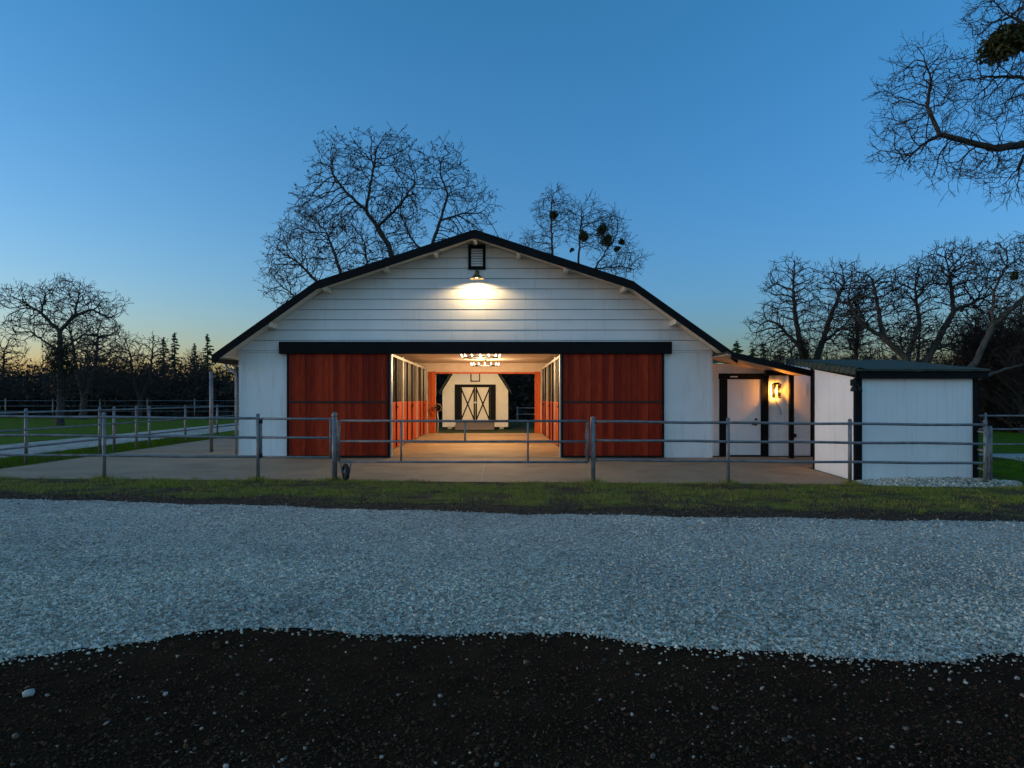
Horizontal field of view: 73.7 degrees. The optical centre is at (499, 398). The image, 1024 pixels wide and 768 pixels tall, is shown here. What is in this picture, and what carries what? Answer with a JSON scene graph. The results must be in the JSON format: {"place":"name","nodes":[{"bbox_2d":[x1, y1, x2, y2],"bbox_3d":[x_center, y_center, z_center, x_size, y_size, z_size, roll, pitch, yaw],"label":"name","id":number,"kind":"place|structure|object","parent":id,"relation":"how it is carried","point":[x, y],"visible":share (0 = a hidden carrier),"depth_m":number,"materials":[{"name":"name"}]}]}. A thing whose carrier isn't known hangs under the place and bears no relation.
{"place":"outdoors","nodes":[
{"label":"outdoors","id":0,"kind":"place"},
{"bbox_2d":[0,416,238,444],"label":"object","id":1,"kind":"structure","parent":0,"point":[11,423],"depth_m":37.22,"materials":[{"name":"green plant"}]},
{"bbox_2d":[0,332,32,399],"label":"tree","id":2,"kind":"object","parent":1,"relation":"on","point":[3,369],"visible":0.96,"depth_m":54.79,"materials":[{"name":"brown plant"}]},
{"bbox_2d":[0,272,134,424],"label":"field oak","id":3,"kind":"object","parent":1,"relation":"on","point":[61,348],"visible":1,"depth_m":38.87,"materials":[{"name":"brown plant"}]},
{"bbox_2d":[31,311,129,418],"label":"tree","id":4,"kind":"object","parent":1,"relation":"on","point":[85,387],"visible":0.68,"depth_m":49.91,"materials":[{"name":"brown plant"}]},
{"bbox_2d":[63,336,118,398],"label":"tree","id":5,"kind":"object","parent":1,"relation":"on","point":[88,364],"visible":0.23,"depth_m":59.52,"materials":[{"name":"brown plant"}]},
{"bbox_2d":[90,348,145,396],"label":"tree","id":6,"kind":"object","parent":1,"relation":"on","point":[134,366],"visible":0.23,"depth_m":61.83,"materials":[{"name":"brown plant"}]},
{"bbox_2d":[104,330,174,415],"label":"tree","id":7,"kind":"object","parent":1,"relation":"on","point":[140,394],"visible":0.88,"depth_m":54.88,"materials":[{"name":"brown plant"}]},
{"bbox_2d":[134,357,179,394],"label":"tree","id":8,"kind":"object","parent":1,"relation":"on","point":[153,381],"visible":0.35,"depth_m":62.20,"materials":[{"name":"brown plant"}]},
{"bbox_2d":[158,337,171,369],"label":"conifer","id":9,"kind":"object","parent":1,"relation":"on","point":[163,355],"visible":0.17,"depth_m":81.97,"materials":[{"name":"green plant"}]},
{"bbox_2d":[168,332,183,382],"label":"conifer","id":10,"kind":"object","parent":1,"relation":"on","point":[174,345],"visible":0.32,"depth_m":80.94,"materials":[{"name":"green plant"}]},
{"bbox_2d":[170,348,218,399],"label":"tree","id":11,"kind":"object","parent":1,"relation":"on","point":[195,368],"visible":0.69,"depth_m":63.47,"materials":[{"name":"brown plant"}]},
{"bbox_2d":[188,343,200,369],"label":"conifer","id":12,"kind":"object","parent":1,"relation":"on","point":[194,346],"visible":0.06,"depth_m":81.95,"materials":[{"name":"green plant"}]},
{"bbox_2d":[200,334,215,383],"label":"conifer","id":13,"kind":"object","parent":1,"relation":"on","point":[207,339],"visible":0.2,"depth_m":79.96,"materials":[{"name":"green plant"}]},
{"bbox_2d":[0,423,238,457],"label":"driveway","id":14,"kind":"structure","parent":0,"point":[47,449],"depth_m":24.20,"materials":[{"name":"grey gravel"}]},
{"bbox_2d":[0,430,238,468],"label":"side lawn","id":15,"kind":"structure","parent":0,"point":[219,433],"depth_m":19.66,"materials":[{"name":"green plant"}]},
{"bbox_2d":[0,404,238,464],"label":"pipe fence","id":16,"kind":"object","parent":15,"relation":"on","point":[26,429],"visible":0.75,"depth_m":18.78,"materials":[{"name":"grey metal"}]},
{"bbox_2d":[82,435,238,457],"bbox_3d":[-8.650,1.514,24.200,4.100,0.001,13.600,0,0,0],"label":"side apron","id":17,"kind":"object","parent":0,"point":[223,446],"visible":0.34,"depth_m":20.27,"materials":[{"name":"concrete"}]},
{"bbox_2d":[209,371,212,451],"bbox_3d":[-8.140,0.425,19.300,0.112,2.390,0.107,0,0,0],"label":"steel pole","id":18,"kind":"object","parent":17,"relation":"on","point":[210,409],"visible":0.89,"depth_m":19.26,"materials":[{"name":"grey metal"}]},
{"bbox_2d":[0,458,864,484],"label":"concrete apron","id":19,"kind":"object","parent":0,"point":[312,469],"visible":0.89,"depth_m":14.72,"materials":[{"name":"beige concrete"}]},
{"bbox_2d":[439,374,510,429],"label":"barn","id":20,"kind":"structure","parent":0,"point":[474,396],"depth_m":33.97,"materials":[{"name":"beige paint"}]},
{"bbox_2d":[460,387,474,419],"bbox_3d":[-1.567,0.282,33.967,0.735,1.675,0.058,0,0,0],"label":"door","id":21,"kind":"structure","parent":20,"relation":"in","point":[467,394],"depth_m":33.97,"materials":[{"name":"beige paint"}]},
{"bbox_2d":[476,387,489,419],"bbox_3d":[-0.813,0.282,33.967,0.735,1.675,0.058,0,0,0],"label":"door","id":22,"kind":"structure","parent":20,"relation":"in","point":[482,393],"depth_m":33.97,"materials":[{"name":"beige paint"}]},
{"bbox_2d":[0,624,1023,767],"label":"dirt yard","id":23,"kind":"structure","parent":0,"point":[250,652],"depth_m":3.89,"materials":[{"name":"soil"}]},
{"bbox_2d":[22,688,34,696],"bbox_3d":[-2.704,1.688,3.924,0.063,0.038,0.077,0,0,-28],"label":"pale stone","id":24,"kind":"object","parent":23,"relation":"on","point":[28,692],"visible":1,"depth_m":3.90,"materials":[{"name":"white stone"}]},
{"bbox_2d":[1,635,1023,767],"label":"leaf scraps","id":25,"kind":"object","parent":23,"relation":"on","point":[534,735],"visible":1,"depth_m":3.68,"materials":[{"name":"brown plant"}]},
{"bbox_2d":[5,632,1023,767],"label":"pebbles","id":26,"kind":"object","parent":23,"relation":"on","point":[496,764],"visible":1,"depth_m":3.87,"materials":[{"name":"grey stone"}]},
{"bbox_2d":[0,498,1023,683],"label":"gravel road","id":27,"kind":"structure","parent":0,"point":[410,519],"depth_m":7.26,"materials":[{"name":"grey gravel"}]},
{"bbox_2d":[0,475,1023,517],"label":"grass verge","id":28,"kind":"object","parent":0,"point":[412,496],"depth_m":11.47,"materials":[{"name":"green plant"}]},
{"bbox_2d":[332,412,336,480],"bbox_3d":[-3.160,0.944,13.100,0.110,1.368,0.107,0,0,0],"label":"gate post","id":29,"kind":"object","parent":28,"relation":"on","point":[334,444],"visible":0.94,"depth_m":13.06,"materials":[{"name":"grey metal"}]},
{"bbox_2d":[259,417,330,458],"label":"walk gate","id":30,"kind":"structure","parent":29,"relation":"attached to","point":[261,419],"depth_m":13.08,"materials":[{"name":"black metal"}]},
{"bbox_2d":[338,420,588,480],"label":"wheeled gate","id":31,"kind":"structure","parent":29,"relation":"attached to","point":[345,470],"depth_m":13.06,"materials":[{"name":"grey metal"}]},
{"bbox_2d":[92,473,991,485],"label":"grass tufts","id":32,"kind":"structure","parent":28,"relation":"on","point":[596,480],"depth_m":13.03,"materials":[{"name":"green plant"}]},
{"bbox_2d":[0,487,1023,525],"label":"verge soil","id":33,"kind":"structure","parent":0,"point":[617,511],"depth_m":10.14,"materials":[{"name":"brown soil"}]},
{"bbox_2d":[0,0,1023,380],"label":"sky","id":34,"kind":"structure","parent":0,"point":[150,149],"materials":[{"name":"blue"}]},
{"bbox_2d":[199,422,1017,460],"bbox_3d":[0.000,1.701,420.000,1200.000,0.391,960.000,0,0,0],"label":"ground","id":35,"kind":"structure","parent":0,"point":[513,427],"depth_m":32.77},
{"bbox_2d":[0,352,238,416],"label":"distant woods","id":36,"kind":"object","parent":35,"relation":"on","point":[35,388],"visible":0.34,"depth_m":58.11,"materials":[{"name":"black plant"}]},
{"bbox_2d":[0,398,238,418],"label":"pipe fence","id":37,"kind":"object","parent":35,"relation":"on","point":[147,400],"visible":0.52,"depth_m":52.00,"materials":[{"name":"grey metal"}]},
{"bbox_2d":[0,412,259,477],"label":"pipe fence","id":38,"kind":"object","parent":35,"relation":"on","point":[103,436],"visible":0.94,"depth_m":13.07,"materials":[{"name":"grey metal"}]},
{"bbox_2d":[252,194,398,307],"bbox_3d":[-9.654,-4.974,38.922,8.254,13.022,5.042,0,0,0],"label":"bare tree","id":39,"kind":"object","parent":35,"relation":"on","point":[318,249],"visible":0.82,"depth_m":38.63,"materials":[{"name":"brown plant"}]},
{"bbox_2d":[284,122,439,256],"bbox_3d":[-8.002,-7.136,40.071,9.045,17.425,5.160,0,0,0],"label":"tall tree","id":40,"kind":"object","parent":35,"relation":"on","point":[373,220],"visible":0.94,"depth_m":39.86,"materials":[{"name":"brown plant"}]},
{"bbox_2d":[372,130,513,253],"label":"bare tree","id":41,"kind":"object","parent":35,"relation":"on","point":[441,219],"visible":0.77,"depth_m":40.90,"materials":[{"name":"brown plant"}]},
{"bbox_2d":[211,229,737,457],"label":"barn","id":42,"kind":"structure","parent":35,"relation":"on","point":[389,338],"depth_m":17.37,"materials":[{"name":"white wood"}]},
{"bbox_2d":[287,354,389,456],"bbox_3d":[-4.075,0.175,17.317,2.610,2.630,0.066,0,0,0],"label":"sliding door","id":43,"kind":"structure","parent":42,"relation":"in","point":[352,386],"depth_m":17.30,"materials":[{"name":"red wood"}]},
{"bbox_2d":[434,404,441,432],"bbox_3d":[-2.620,0.843,29.143,0.348,1.255,0.174,0,0,0],"label":"hose coil","id":44,"kind":"object","parent":42,"relation":"hanging from","point":[437,411],"visible":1,"depth_m":29.08,"materials":[{"name":"green plastic"}]},
{"bbox_2d":[470,268,482,279],"bbox_3d":[-0.536,-3.132,17.124,0.341,0.284,0.469,0,0,22],"label":"barn lamp","id":45,"kind":"object","parent":42,"relation":"attached to","point":[476,276],"visible":1,"depth_m":17.03,"materials":[{"name":"black metal"}]},
{"bbox_2d":[461,354,499,358],"bbox_3d":[-0.580,-1.389,21.400,1.218,0.251,1.250,0,0,0],"label":"chandelier","id":46,"kind":"object","parent":42,"relation":"hanging from","point":[471,356],"visible":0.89,"depth_m":21.26,"materials":[{"name":"white glass"}]},
{"bbox_2d":[471,360,498,366],"bbox_3d":[-0.550,-1.389,26.600,1.101,0.251,1.130,0,0,0],"label":"chandelier","id":47,"kind":"object","parent":42,"relation":"hanging from","point":[485,365],"visible":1,"depth_m":26.53,"materials":[{"name":"white metal"}]},
{"bbox_2d":[561,354,663,456],"bbox_3d":[2.875,0.175,17.317,2.610,2.630,0.066,0,0,0],"label":"sliding door","id":48,"kind":"structure","parent":42,"relation":"in","point":[600,386],"depth_m":17.30,"materials":[{"name":"red wood"}]},
{"bbox_2d":[436,374,534,419],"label":"back thicket","id":49,"kind":"object","parent":35,"relation":"on","point":[521,386],"visible":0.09,"depth_m":46.44,"materials":[{"name":"black plant"}]},
{"bbox_2d":[516,407,534,425],"bbox_3d":[2.698,1.008,37.764,3.635,1.125,0.113,0,0,-8],"label":"pipe fence","id":50,"kind":"object","parent":35,"relation":"on","point":[517,408],"visible":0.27,"depth_m":37.53,"materials":[{"name":"grey metal"}]},
{"bbox_2d":[519,181,654,279],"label":"mistletoe tree","id":51,"kind":"object","parent":35,"relation":"on","point":[602,229],"visible":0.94,"depth_m":47.67,"materials":[{"name":"brown plant"}]},
{"bbox_2d":[731,341,743,353],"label":"fir","id":52,"kind":"object","parent":35,"relation":"on","point":[736,346],"visible":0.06,"depth_m":61.92,"materials":[{"name":"green plant"}]},
{"bbox_2d":[748,347,758,355],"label":"fir","id":53,"kind":"object","parent":35,"relation":"on","point":[751,349],"visible":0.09,"depth_m":61.97,"materials":[{"name":"green plant"}]},
{"bbox_2d":[757,340,769,359],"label":"fir","id":54,"kind":"object","parent":35,"relation":"on","point":[765,345],"visible":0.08,"depth_m":62.97,"materials":[{"name":"green plant"}]},
{"bbox_2d":[590,416,987,481],"bbox_3d":[5.560,1.032,13.100,7.620,1.378,0.095,0,0,0],"label":"pipe fence","id":55,"kind":"object","parent":35,"relation":"on","point":[849,442],"visible":0.97,"depth_m":13.07,"materials":[{"name":"grey metal"}]},
{"bbox_2d":[715,294,1023,432],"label":"thicket","id":56,"kind":"object","parent":35,"relation":"on","point":[999,404],"visible":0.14,"depth_m":31.61,"materials":[{"name":"black plant"}]},
{"bbox_2d":[712,457,812,467],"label":"porch slab","id":57,"kind":"structure","parent":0,"point":[773,465],"depth_m":16.24,"materials":[{"name":"concrete"}]},
{"bbox_2d":[712,351,813,457],"bbox_3d":[7.460,0.201,17.177,4.080,2.639,2.045,0,0,0],"label":"lean to","id":58,"kind":"object","parent":57,"relation":"on","point":[742,389],"visible":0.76,"depth_m":17.72,"materials":[{"name":"white paint"}]},
{"bbox_2d":[727,379,760,454],"bbox_3d":[6.355,0.485,17.697,0.860,1.960,0.098,0,0,0],"label":"door","id":59,"kind":"structure","parent":58,"relation":"in","point":[743,395],"depth_m":17.72,"materials":[{"name":"white paint"}]},
{"bbox_2d":[771,382,780,413],"bbox_3d":[7.193,0.003,17.636,0.265,0.836,0.225,0,0,0],"label":"wall lantern","id":60,"kind":"object","parent":58,"relation":"attached to","point":[775,391],"depth_m":17.60,"materials":[{"name":"black metal"}]},
{"bbox_2d":[794,368,809,454],"bbox_3d":[7.820,0.345,17.705,0.520,2.250,0.081,0,0,0],"label":"side door","id":61,"kind":"structure","parent":58,"relation":"in","point":[801,383],"depth_m":17.72,"materials":[{"name":"white paint"}]},
{"bbox_2d":[810,430,1023,483],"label":"paddock lawn","id":62,"kind":"structure","parent":0,"point":[1003,436],"depth_m":20.46,"materials":[{"name":"green plant"}]},
{"bbox_2d":[768,335,829,362],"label":"tree","id":63,"kind":"object","parent":62,"relation":"on","point":[791,356],"visible":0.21,"depth_m":49.68,"materials":[{"name":"brown plant"}]},
{"bbox_2d":[739,250,876,361],"bbox_3d":[16.245,-3.132,35.859,7.019,9.334,4.040,0,0,0],"label":"bare oak","id":64,"kind":"object","parent":62,"relation":"on","point":[800,344],"visible":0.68,"depth_m":35.87,"materials":[{"name":"brown plant"}]},
{"bbox_2d":[817,286,888,359],"bbox_3d":[19.193,-2.293,37.026,3.654,7.671,3.664,0,0,40],"label":"ivy tree","id":65,"kind":"object","parent":62,"relation":"on","point":[855,352],"visible":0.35,"depth_m":36.87,"materials":[{"name":"green plant"}]},
{"bbox_2d":[847,339,884,359],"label":"tree","id":66,"kind":"object","parent":62,"relation":"on","point":[863,347],"visible":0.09,"depth_m":51.39,"materials":[{"name":"brown plant"}]},
{"bbox_2d":[875,313,950,363],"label":"tree","id":67,"kind":"object","parent":62,"relation":"on","point":[919,355],"visible":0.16,"depth_m":43.71,"materials":[{"name":"brown plant"}]},
{"bbox_2d":[819,236,1018,362],"bbox_3d":[19.788,-3.064,32.075,9.055,9.240,4.278,0,0,0],"label":"bare oak","id":68,"kind":"object","parent":62,"relation":"on","point":[941,332],"visible":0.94,"depth_m":31.84,"materials":[{"name":"brown plant"}]},
{"bbox_2d":[861,0,1023,212],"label":"oak","id":69,"kind":"object","parent":62,"relation":"on","point":[1005,44],"visible":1,"depth_m":19.91,"materials":[{"name":"brown plant"}]},
{"bbox_2d":[943,308,1023,427],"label":"tree","id":70,"kind":"object","parent":62,"relation":"on","point":[971,360],"visible":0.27,"depth_m":32.40,"materials":[{"name":"brown plant"}]},
{"bbox_2d":[977,426,991,479],"bbox_3d":[9.838,1.079,15.657,0.079,1.284,5.138,0,0,8],"label":"pipe fence","id":71,"kind":"object","parent":62,"relation":"on","point":[989,453],"visible":0.29,"depth_m":13.13,"materials":[{"name":"grey metal"}]},
{"bbox_2d":[962,231,1023,384],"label":"leaning oak","id":72,"kind":"object","parent":62,"relation":"on","point":[1000,318],"visible":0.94,"depth_m":29.44,"materials":[{"name":"brown plant"}]},
{"bbox_2d":[979,457,1023,484],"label":"lawn grass","id":73,"kind":"structure","parent":62,"relation":"on","point":[1016,471],"depth_m":15.66,"materials":[{"name":"green plant"}]},
{"bbox_2d":[987,306,1023,398],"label":"tree","id":74,"kind":"object","parent":62,"relation":"on","point":[1009,343],"visible":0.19,"depth_m":31.47,"materials":[{"name":"brown plant"}]},
{"bbox_2d":[853,476,1022,487],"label":"gravel bed","id":75,"kind":"object","parent":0,"point":[939,481],"visible":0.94,"depth_m":13.04,"materials":[{"name":"grey gravel"}]},
{"bbox_2d":[785,358,990,480],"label":"shed","id":76,"kind":"structure","parent":75,"relation":"on","point":[896,391],"depth_m":13.60,"materials":[{"name":"white paint"}]},
{"bbox_2d":[850,379,862,390],"bbox_3d":[7.020,-0.260,13.467,0.230,0.240,0.205,0,0,0],"label":"floodlight","id":77,"kind":"object","parent":76,"relation":"attached to","point":[853,384],"visible":1,"depth_m":13.43,"materials":[{"name":"black metal"}]},
{"bbox_2d":[979,453,1023,460],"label":"side track","id":78,"kind":"structure","parent":0,"point":[1010,455],"depth_m":18.23,"materials":[{"name":"grey gravel"}]},
{"bbox_2d":[979,413,1023,444],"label":"pipe fence","id":79,"kind":"object","parent":78,"relation":"on","point":[985,415],"visible":0.29,"depth_m":18.25,"materials":[{"name":"grey metal"}]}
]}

